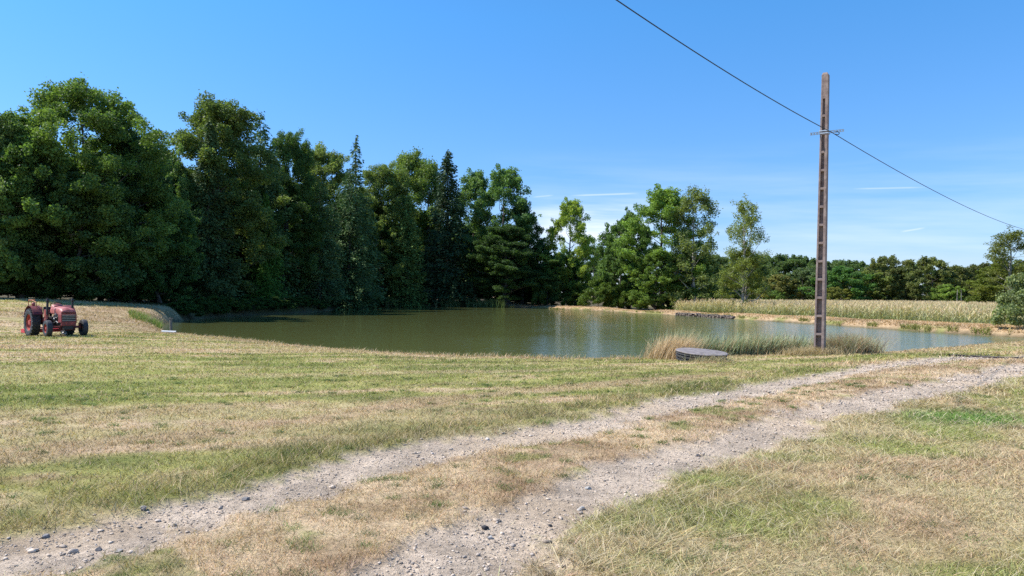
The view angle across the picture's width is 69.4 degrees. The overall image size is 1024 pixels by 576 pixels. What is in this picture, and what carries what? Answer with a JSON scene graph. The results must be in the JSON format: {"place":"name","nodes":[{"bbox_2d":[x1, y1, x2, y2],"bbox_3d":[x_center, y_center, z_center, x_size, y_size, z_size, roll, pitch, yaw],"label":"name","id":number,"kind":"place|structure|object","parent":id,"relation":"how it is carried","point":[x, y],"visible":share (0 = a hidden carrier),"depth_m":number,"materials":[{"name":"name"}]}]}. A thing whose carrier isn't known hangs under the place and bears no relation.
{"place":"outdoors","nodes":[
{"label":"outdoors","id":0,"kind":"place"},
{"bbox_2d":[0,297,332,330],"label":"bank grass","id":1,"kind":"structure","parent":0,"point":[81,304],"depth_m":50.88,"materials":[{"name":"plant"}]},
{"bbox_2d":[0,295,1023,575],"bbox_3d":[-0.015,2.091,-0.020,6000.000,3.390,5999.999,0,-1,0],"label":"ground","id":2,"kind":"structure","parent":0,"point":[432,443],"depth_m":7.20,"materials":[{"name":"plant"}]},
{"bbox_2d":[0,269,35,297],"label":"shrub","id":3,"kind":"object","parent":2,"relation":"on","point":[6,287],"visible":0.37,"depth_m":56.63,"materials":[{"name":"green plant"}]},
{"bbox_2d":[0,110,63,279],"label":"broadleaf tree","id":4,"kind":"object","parent":2,"relation":"on","point":[5,134],"visible":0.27,"depth_m":57.66,"materials":[{"name":"green plant"}]},
{"bbox_2d":[5,266,65,298],"bbox_3d":[-37.627,-0.599,58.636,4.858,3.278,4.312,0,-1,38],"label":"shrub","id":5,"kind":"object","parent":2,"relation":"on","point":[32,284],"visible":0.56,"depth_m":57.58,"materials":[{"name":"green plant"}]},
{"bbox_2d":[0,108,102,297],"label":"broadleaf tree","id":6,"kind":"object","parent":2,"relation":"on","point":[61,159],"visible":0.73,"depth_m":56.52,"materials":[{"name":"green plant"}]},
{"bbox_2d":[21,298,88,336],"bbox_3d":[-19.026,1.214,30.801,3.195,1.605,1.658,0,-1,41],"label":"tractor","id":7,"kind":"object","parent":2,"relation":"on","point":[63,321],"visible":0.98,"depth_m":30.30,"materials":[{"name":"metal"}]},
{"bbox_2d":[27,266,84,299],"bbox_3d":[-36.453,-0.441,59.585,4.858,3.089,4.313,1,-1,-18],"label":"shrub","id":8,"kind":"object","parent":2,"relation":"on","point":[60,277],"visible":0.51,"depth_m":58.53,"materials":[{"name":"green plant"}]},
{"bbox_2d":[0,155,159,300],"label":"broadleaf tree","id":9,"kind":"object","parent":2,"relation":"on","point":[107,266],"visible":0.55,"depth_m":58.53,"materials":[{"name":"green plant"}]},
{"bbox_2d":[65,248,110,299],"bbox_3d":[-35.011,-1.029,61.084,4.313,4.664,4.858,0,-1,-1],"label":"shrub","id":10,"kind":"object","parent":2,"relation":"on","point":[75,291],"visible":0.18,"depth_m":60.12,"materials":[{"name":"green plant"}]},
{"bbox_2d":[0,72,197,300],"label":"broadleaf tree","id":11,"kind":"object","parent":2,"relation":"on","point":[105,120],"visible":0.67,"depth_m":60.95,"materials":[{"name":"green plant"}]},
{"bbox_2d":[104,280,157,301],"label":"shrub","id":12,"kind":"object","parent":2,"relation":"on","point":[151,295],"visible":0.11,"depth_m":66.57,"materials":[{"name":"green plant"}]},
{"bbox_2d":[87,129,201,301],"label":"broadleaf tree","id":13,"kind":"object","parent":2,"relation":"on","point":[135,195],"visible":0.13,"depth_m":66.67,"materials":[{"name":"green plant"}]},
{"bbox_2d":[125,307,166,328],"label":"green reeds","id":14,"kind":"object","parent":2,"relation":"on","point":[141,317],"visible":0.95,"depth_m":44.99,"materials":[{"name":"green plant"}]},
{"bbox_2d":[135,269,172,302],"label":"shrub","id":15,"kind":"object","parent":2,"relation":"on","point":[164,296],"visible":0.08,"depth_m":70.39,"materials":[{"name":"green plant"}]},
{"bbox_2d":[130,180,205,302],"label":"broadleaf tree","id":16,"kind":"object","parent":2,"relation":"on","point":[188,244],"visible":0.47,"depth_m":68.01,"materials":[{"name":"green plant"}]},
{"bbox_2d":[149,276,194,301],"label":"shrub","id":17,"kind":"object","parent":2,"relation":"on","point":[179,290],"visible":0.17,"depth_m":73.52,"materials":[{"name":"green plant"}]},
{"bbox_2d":[166,299,196,312],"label":"shrub","id":18,"kind":"object","parent":2,"relation":"on","point":[179,304],"visible":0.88,"depth_m":60.88,"materials":[{"name":"green plant"}]},
{"bbox_2d":[162,143,212,301],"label":"broadleaf tree","id":19,"kind":"object","parent":2,"relation":"on","point":[182,190],"visible":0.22,"depth_m":77.48,"materials":[{"name":"green plant"}]},
{"bbox_2d":[174,275,205,301],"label":"shrub","id":20,"kind":"object","parent":2,"relation":"on","point":[197,287],"visible":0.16,"depth_m":77.02,"materials":[{"name":"green plant"}]},
{"bbox_2d":[178,301,205,316],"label":"shrub","id":21,"kind":"object","parent":2,"relation":"on","point":[198,311],"visible":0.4,"depth_m":62.33,"materials":[{"name":"green plant"}]},
{"bbox_2d":[171,117,245,300],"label":"spruce tree","id":22,"kind":"object","parent":2,"relation":"on","point":[217,270],"visible":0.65,"depth_m":78.49,"materials":[{"name":"green plant"}]},
{"bbox_2d":[213,301,230,313],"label":"shrub","id":23,"kind":"object","parent":2,"relation":"on","point":[225,309],"visible":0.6,"depth_m":69.43,"materials":[{"name":"green plant"}]},
{"bbox_2d":[155,89,293,292],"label":"broadleaf tree","id":24,"kind":"object","parent":2,"relation":"on","point":[230,124],"visible":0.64,"depth_m":81.28,"materials":[{"name":"green plant"}]},
{"bbox_2d":[219,174,307,296],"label":"broadleaf tree","id":25,"kind":"object","parent":2,"relation":"on","point":[281,221],"visible":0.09,"depth_m":90.50,"materials":[{"name":"green plant"}]},
{"bbox_2d":[228,111,300,298],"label":"fir tree","id":26,"kind":"object","parent":2,"relation":"on","point":[270,187],"visible":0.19,"depth_m":91.93,"materials":[{"name":"green plant"}]},
{"bbox_2d":[240,192,289,298],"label":"young conifer","id":27,"kind":"object","parent":2,"relation":"on","point":[271,263],"visible":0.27,"depth_m":86.67,"materials":[{"name":"green plant"}]},
{"bbox_2d":[250,258,279,299],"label":"young conifer","id":28,"kind":"object","parent":2,"relation":"on","point":[264,281],"visible":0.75,"depth_m":83.69,"materials":[{"name":"green plant"}]},
{"bbox_2d":[268,127,322,299],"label":"broadleaf tree","id":29,"kind":"object","parent":2,"relation":"on","point":[302,155],"visible":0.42,"depth_m":97.09,"materials":[{"name":"green plant"}]},
{"bbox_2d":[271,176,327,297],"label":"broadleaf tree","id":30,"kind":"object","parent":2,"relation":"on","point":[310,225],"visible":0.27,"depth_m":95.50,"materials":[{"name":"green plant"}]},
{"bbox_2d":[277,188,343,277],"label":"broadleaf tree","id":31,"kind":"object","parent":2,"relation":"on","point":[326,197],"visible":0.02,"depth_m":112.14,"materials":[{"name":"green plant"}]},
{"bbox_2d":[293,179,352,304],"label":"fir tree","id":32,"kind":"object","parent":2,"relation":"on","point":[319,273],"visible":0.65,"depth_m":99.65,"materials":[{"name":"green plant"}]},
{"bbox_2d":[291,141,375,263],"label":"broadleaf tree","id":33,"kind":"object","parent":2,"relation":"on","point":[333,163],"visible":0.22,"depth_m":115.80,"materials":[{"name":"green plant"}]},
{"bbox_2d":[320,169,386,309],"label":"fir tree","id":34,"kind":"object","parent":2,"relation":"on","point":[359,259],"visible":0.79,"depth_m":107.39,"materials":[{"name":"green plant"}]},
{"bbox_2d":[321,135,387,308],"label":"spruce tree","id":35,"kind":"object","parent":2,"relation":"on","point":[355,168],"visible":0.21,"depth_m":111.81,"materials":[{"name":"green plant"}]},
{"bbox_2d":[323,201,390,279],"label":"broadleaf tree","id":36,"kind":"object","parent":2,"relation":"on","point":[387,241],"visible":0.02,"depth_m":122.88,"materials":[{"name":"green plant"}]},
{"bbox_2d":[357,160,422,299],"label":"broadleaf tree","id":37,"kind":"object","parent":2,"relation":"on","point":[380,177],"visible":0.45,"depth_m":129.94,"materials":[{"name":"green plant"}]},
{"bbox_2d":[366,200,419,294],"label":"broadleaf tree","id":38,"kind":"object","parent":2,"relation":"on","point":[391,255],"visible":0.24,"depth_m":129.72,"materials":[{"name":"green plant"}]},
{"bbox_2d":[381,194,431,306],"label":"conifer tree","id":39,"kind":"object","parent":2,"relation":"on","point":[405,293],"visible":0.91,"depth_m":129.19,"materials":[{"name":"green plant"}]},
{"bbox_2d":[381,146,439,247],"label":"broadleaf tree","id":40,"kind":"object","parent":2,"relation":"on","point":[408,162],"visible":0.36,"depth_m":145.00,"materials":[{"name":"green plant"}]},
{"bbox_2d":[408,156,458,282],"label":"broadleaf tree","id":41,"kind":"object","parent":2,"relation":"on","point":[429,171],"visible":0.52,"depth_m":142.49,"materials":[{"name":"green plant"}]},
{"bbox_2d":[383,297,506,307],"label":"reeds","id":42,"kind":"object","parent":2,"relation":"on","point":[495,303],"visible":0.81,"depth_m":129.08,"materials":[{"name":"green plant"}]},
{"bbox_2d":[417,149,478,304],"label":"spruce tree","id":43,"kind":"object","parent":2,"relation":"on","point":[448,278],"visible":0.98,"depth_m":131.99,"materials":[{"name":"green plant"}]},
{"bbox_2d":[449,167,510,299],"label":"poplar tree","id":44,"kind":"object","parent":2,"relation":"on","point":[474,181],"visible":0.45,"depth_m":138.77,"materials":[{"name":"green plant"}]},
{"bbox_2d":[458,163,551,298],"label":"poplar tree","id":45,"kind":"object","parent":2,"relation":"on","point":[504,178],"visible":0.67,"depth_m":133.40,"materials":[{"name":"green plant"}]},
{"bbox_2d":[455,222,563,303],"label":"broadleaf tree","id":46,"kind":"object","parent":2,"relation":"on","point":[481,258],"visible":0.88,"depth_m":127.58,"materials":[{"name":"green plant"}]},
{"bbox_2d":[0,320,1023,575],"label":"grass","id":47,"kind":"structure","parent":2,"relation":"on","point":[466,420],"depth_m":8.76,"materials":[{"name":"green plant"}]},
{"bbox_2d":[495,197,547,303],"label":"poplar tree","id":48,"kind":"object","parent":2,"relation":"on","point":[538,230],"visible":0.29,"depth_m":133.34,"materials":[{"name":"green plant"}]},
{"bbox_2d":[513,239,564,304],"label":"broadleaf tree","id":49,"kind":"object","parent":2,"relation":"on","point":[549,253],"visible":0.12,"depth_m":133.16,"materials":[{"name":"green plant"}]},
{"bbox_2d":[531,269,565,305],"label":"bush","id":50,"kind":"object","parent":2,"relation":"on","point":[539,293],"visible":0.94,"depth_m":126.96,"materials":[{"name":"green plant"}]},
{"bbox_2d":[540,250,589,304],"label":"broadleaf tree","id":51,"kind":"object","parent":2,"relation":"on","point":[560,275],"visible":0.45,"depth_m":128.90,"materials":[{"name":"green plant"}]},
{"bbox_2d":[538,197,600,305],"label":"poplar tree","id":52,"kind":"object","parent":2,"relation":"on","point":[571,213],"visible":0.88,"depth_m":131.05,"materials":[{"name":"green plant"}]},
{"bbox_2d":[560,280,587,305],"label":"bush","id":53,"kind":"object","parent":2,"relation":"on","point":[576,294],"visible":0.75,"depth_m":127.34,"materials":[{"name":"green plant"}]},
{"bbox_2d":[566,259,592,304],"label":"broadleaf tree","id":54,"kind":"object","parent":2,"relation":"on","point":[576,276],"visible":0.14,"depth_m":133.20,"materials":[{"name":"green plant"}]},
{"bbox_2d":[557,244,624,300],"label":"broadleaf tree","id":55,"kind":"object","parent":2,"relation":"on","point":[591,269],"visible":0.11,"depth_m":233.55,"materials":[{"name":"green plant"}]},
{"bbox_2d":[576,275,613,306],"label":"bush","id":56,"kind":"object","parent":2,"relation":"on","point":[600,286],"visible":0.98,"depth_m":116.15,"materials":[{"name":"green plant"}]},
{"bbox_2d":[190,333,1022,358],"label":"shore grass","id":57,"kind":"structure","parent":2,"relation":"on","point":[475,355],"depth_m":23.05,"materials":[{"name":"plant"}]},
{"bbox_2d":[593,232,644,305],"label":"broadleaf tree","id":58,"kind":"object","parent":2,"relation":"on","point":[615,266],"visible":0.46,"depth_m":118.06,"materials":[{"name":"green plant"}]},
{"bbox_2d":[610,280,636,308],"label":"bush","id":59,"kind":"object","parent":2,"relation":"on","point":[618,299],"visible":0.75,"depth_m":116.40,"materials":[{"name":"green plant"}]},
{"bbox_2d":[594,203,658,308],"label":"oak tree","id":60,"kind":"object","parent":2,"relation":"on","point":[607,239],"visible":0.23,"depth_m":122.84,"materials":[{"name":"green plant"}]},
{"bbox_2d":[625,240,690,309],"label":"broadleaf tree","id":61,"kind":"object","parent":2,"relation":"on","point":[646,261],"visible":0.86,"depth_m":112.01,"materials":[{"name":"green plant"}]},
{"bbox_2d":[612,183,715,309],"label":"poplar tree","id":62,"kind":"object","parent":2,"relation":"on","point":[660,198],"visible":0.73,"depth_m":114.19,"materials":[{"name":"green plant"}]},
{"bbox_2d":[639,332,712,359],"bbox_3d":[4.809,1.690,21.601,2.170,0.840,2.264,0,-1,26],"label":"straw tussock","id":63,"kind":"object","parent":2,"relation":"on","point":[664,350],"visible":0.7,"depth_m":21.41,"materials":[{"name":"beige plant"}]},
{"bbox_2d":[650,325,717,348],"bbox_3d":[5.573,1.732,23.041,2.423,1.237,1.919,1,-1,-25],"label":"reed clump","id":64,"kind":"object","parent":2,"relation":"on","point":[686,336],"visible":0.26,"depth_m":22.91,"materials":[{"name":"beige plant"}]},
{"bbox_2d":[663,185,726,308],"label":"birch tree","id":65,"kind":"object","parent":2,"relation":"on","point":[696,198],"visible":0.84,"depth_m":110.90,"materials":[{"name":"green plant"}]},
{"bbox_2d":[665,253,729,309],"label":"broadleaf tree","id":66,"kind":"object","parent":2,"relation":"on","point":[694,291],"visible":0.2,"depth_m":113.29,"materials":[{"name":"green plant"}]},
{"bbox_2d":[675,348,727,361],"bbox_3d":[5.222,1.881,20.364,1.410,0.308,1.410,3,3,0],"label":"round cover","id":67,"kind":"object","parent":2,"relation":"on","point":[685,353],"visible":0.83,"depth_m":20.02,"materials":[{"name":"concrete"}]},
{"bbox_2d":[664,353,745,362],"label":"dry grass tuft","id":68,"kind":"object","parent":2,"relation":"on","point":[716,360],"visible":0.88,"depth_m":19.45,"materials":[{"name":"plant"}]},
{"bbox_2d":[675,312,735,318],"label":"sluice wall","id":69,"kind":"structure","parent":2,"relation":"on","point":[707,315],"depth_m":78.42,"materials":[{"name":"concrete"}]},
{"bbox_2d":[688,254,753,300],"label":"broadleaf tree","id":70,"kind":"object","parent":2,"relation":"on","point":[722,260],"visible":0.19,"depth_m":186.47,"materials":[{"name":"green plant"}]},
{"bbox_2d":[719,245,766,310],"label":"bush","id":71,"kind":"object","parent":2,"relation":"on","point":[757,276],"visible":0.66,"depth_m":92.19,"materials":[{"name":"green plant"}]},
{"bbox_2d":[713,193,784,312],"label":"birch tree","id":72,"kind":"object","parent":2,"relation":"on","point":[741,231],"visible":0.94,"depth_m":91.51,"materials":[{"name":"green plant"}]},
{"bbox_2d":[724,258,785,299],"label":"broadleaf tree","id":73,"kind":"object","parent":2,"relation":"on","point":[767,265],"visible":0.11,"depth_m":195.88,"materials":[{"name":"green plant"}]},
{"bbox_2d":[648,327,867,355],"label":"reeds","id":74,"kind":"object","parent":2,"relation":"on","point":[743,345],"visible":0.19,"depth_m":23.67,"materials":[{"name":"green plant"}]},
{"bbox_2d":[740,254,785,298],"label":"broadleaf tree","id":75,"kind":"object","parent":2,"relation":"on","point":[775,262],"visible":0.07,"depth_m":232.32,"materials":[{"name":"green plant"}]},
{"bbox_2d":[516,303,1023,332],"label":"bank","id":76,"kind":"structure","parent":2,"relation":"on","point":[944,324],"depth_m":57.59,"materials":[{"name":"beige soil"}]},
{"bbox_2d":[532,306,1012,336],"bbox_3d":[18.209,2.838,85.022,4.879,0.703,86.400,1,-1,-17],"label":"bank sedge","id":77,"kind":"object","parent":2,"relation":"on","point":[987,330],"visible":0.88,"depth_m":49.86,"materials":[{"name":"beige plant"}]},
{"bbox_2d":[763,290,785,300],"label":"broadleaf tree","id":78,"kind":"object","parent":2,"relation":"on","point":[776,293],"visible":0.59,"depth_m":171.36,"materials":[{"name":"green plant"}]},
{"bbox_2d":[753,274,803,299],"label":"broadleaf tree","id":79,"kind":"object","parent":2,"relation":"on","point":[776,278],"visible":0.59,"depth_m":173.88,"materials":[{"name":"green plant"}]},
{"bbox_2d":[761,253,807,298],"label":"broadleaf tree","id":80,"kind":"object","parent":2,"relation":"on","point":[780,257],"visible":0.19,"depth_m":231.62,"materials":[{"name":"green plant"}]},
{"bbox_2d":[779,254,814,299],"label":"broadleaf tree","id":81,"kind":"object","parent":2,"relation":"on","point":[804,259],"visible":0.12,"depth_m":233.13,"materials":[{"name":"green plant"}]},
{"bbox_2d":[764,267,834,300],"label":"broadleaf tree","id":82,"kind":"object","parent":2,"relation":"on","point":[804,272],"visible":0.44,"depth_m":176.46,"materials":[{"name":"green plant"}]},
{"bbox_2d":[760,345,854,355],"bbox_3d":[8.759,1.843,21.899,2.892,0.462,1.517,0,-1,0],"label":"dry grass tuft","id":83,"kind":"object","parent":2,"relation":"on","point":[810,351],"visible":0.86,"depth_m":21.72,"materials":[{"name":"plant"}]},
{"bbox_2d":[797,261,853,299],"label":"broadleaf tree","id":84,"kind":"object","parent":2,"relation":"on","point":[829,265],"visible":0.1,"depth_m":180.78,"materials":[{"name":"green plant"}]},
{"bbox_2d":[810,72,843,352],"bbox_3d":[9.349,-2.140,21.969,1.028,8.504,0.382,0,-1,12],"label":"concrete pole","id":85,"kind":"object","parent":2,"relation":"on","point":[820,296],"visible":0.89,"depth_m":21.93,"materials":[{"name":"concrete"}]},
{"bbox_2d":[616,0,1021,228],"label":"overhead cable","id":86,"kind":"object","parent":85,"relation":"attached to","point":[776,101],"visible":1,"depth_m":17.80,"materials":[{"name":"metal"}]},
{"bbox_2d":[798,266,878,300],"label":"broadleaf tree","id":87,"kind":"object","parent":2,"relation":"on","point":[841,273],"visible":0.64,"depth_m":167.41,"materials":[{"name":"green plant"}]},
{"bbox_2d":[826,286,853,300],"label":"bush","id":88,"kind":"object","parent":2,"relation":"on","point":[836,295],"visible":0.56,"depth_m":164.63,"materials":[{"name":"green plant"}]},
{"bbox_2d":[827,259,859,298],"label":"broadleaf tree","id":89,"kind":"object","parent":2,"relation":"on","point":[841,262],"visible":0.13,"depth_m":233.08,"materials":[{"name":"green plant"}]},
{"bbox_2d":[673,297,1023,324],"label":"corn","id":90,"kind":"object","parent":2,"relation":"on","point":[960,311],"visible":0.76,"depth_m":75.80,"materials":[{"name":"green plant"}]},
{"bbox_2d":[795,329,905,353],"bbox_3d":[10.742,1.958,23.569,3.659,1.393,2.803,0,-1,0],"label":"weed clump","id":91,"kind":"object","parent":2,"relation":"on","point":[859,345],"visible":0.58,"depth_m":23.11,"materials":[{"name":"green plant"}]},
{"bbox_2d":[840,260,874,298],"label":"broadleaf tree","id":92,"kind":"object","parent":2,"relation":"on","point":[861,265],"visible":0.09,"depth_m":232.82,"materials":[{"name":"green plant"}]},
{"bbox_2d":[841,270,904,300],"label":"broadleaf tree","id":93,"kind":"object","parent":2,"relation":"on","point":[886,281],"visible":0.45,"depth_m":170.94,"materials":[{"name":"green plant"}]},
{"bbox_2d":[863,254,922,300],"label":"broadleaf tree","id":94,"kind":"object","parent":2,"relation":"on","point":[882,263],"visible":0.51,"depth_m":173.08,"materials":[{"name":"green plant"}]},
{"bbox_2d":[879,265,931,300],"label":"broadleaf tree","id":95,"kind":"object","parent":2,"relation":"on","point":[916,277],"visible":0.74,"depth_m":169.60,"materials":[{"name":"green plant"}]},
{"bbox_2d":[900,256,967,301],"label":"broadleaf tree","id":96,"kind":"object","parent":2,"relation":"on","point":[926,264],"visible":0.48,"depth_m":173.89,"materials":[{"name":"green plant"}]},
{"bbox_2d":[928,284,965,301],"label":"bush","id":97,"kind":"object","parent":2,"relation":"on","point":[945,294],"visible":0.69,"depth_m":164.22,"materials":[{"name":"green plant"}]},
{"bbox_2d":[930,265,976,300],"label":"broadleaf tree","id":98,"kind":"object","parent":2,"relation":"on","point":[967,274],"visible":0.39,"depth_m":175.54,"materials":[{"name":"green plant"}]},
{"bbox_2d":[954,262,997,300],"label":"broadleaf tree","id":99,"kind":"object","parent":2,"relation":"on","point":[973,268],"visible":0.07,"depth_m":178.28,"materials":[{"name":"green plant"}]},
{"bbox_2d":[963,257,1021,302],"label":"broadleaf tree","id":100,"kind":"object","parent":2,"relation":"on","point":[976,284],"visible":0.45,"depth_m":123.60,"materials":[{"name":"green plant"}]},
{"bbox_2d":[968,225,1023,298],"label":"open tree","id":101,"kind":"object","parent":2,"relation":"on","point":[1003,246],"visible":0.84,"depth_m":117.76,"materials":[{"name":"green plant"}]},
{"bbox_2d":[989,272,1023,325],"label":"willow bush","id":102,"kind":"object","parent":2,"relation":"on","point":[1010,303],"visible":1,"depth_m":44.45,"materials":[{"name":"green plant"}]},
{"bbox_2d":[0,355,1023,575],"bbox_3d":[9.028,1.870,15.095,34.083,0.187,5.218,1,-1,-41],"label":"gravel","id":103,"kind":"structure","parent":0,"point":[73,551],"depth_m":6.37,"materials":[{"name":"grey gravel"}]},
{"bbox_2d":[0,0,1023,294],"label":"sky","id":104,"kind":"structure","parent":0,"point":[595,104],"materials":[{"name":"blue"}]},
{"bbox_2d":[162,307,1023,358],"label":"pond water","id":105,"kind":"structure","parent":0,"point":[562,333],"depth_m":46.53,"materials":[{"name":"green liquid"}]},
{"bbox_2d":[481,370,1023,575],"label":"long grass","id":106,"kind":"structure","parent":0,"point":[586,558],"depth_m":5.81,"materials":[{"name":"green plant"}]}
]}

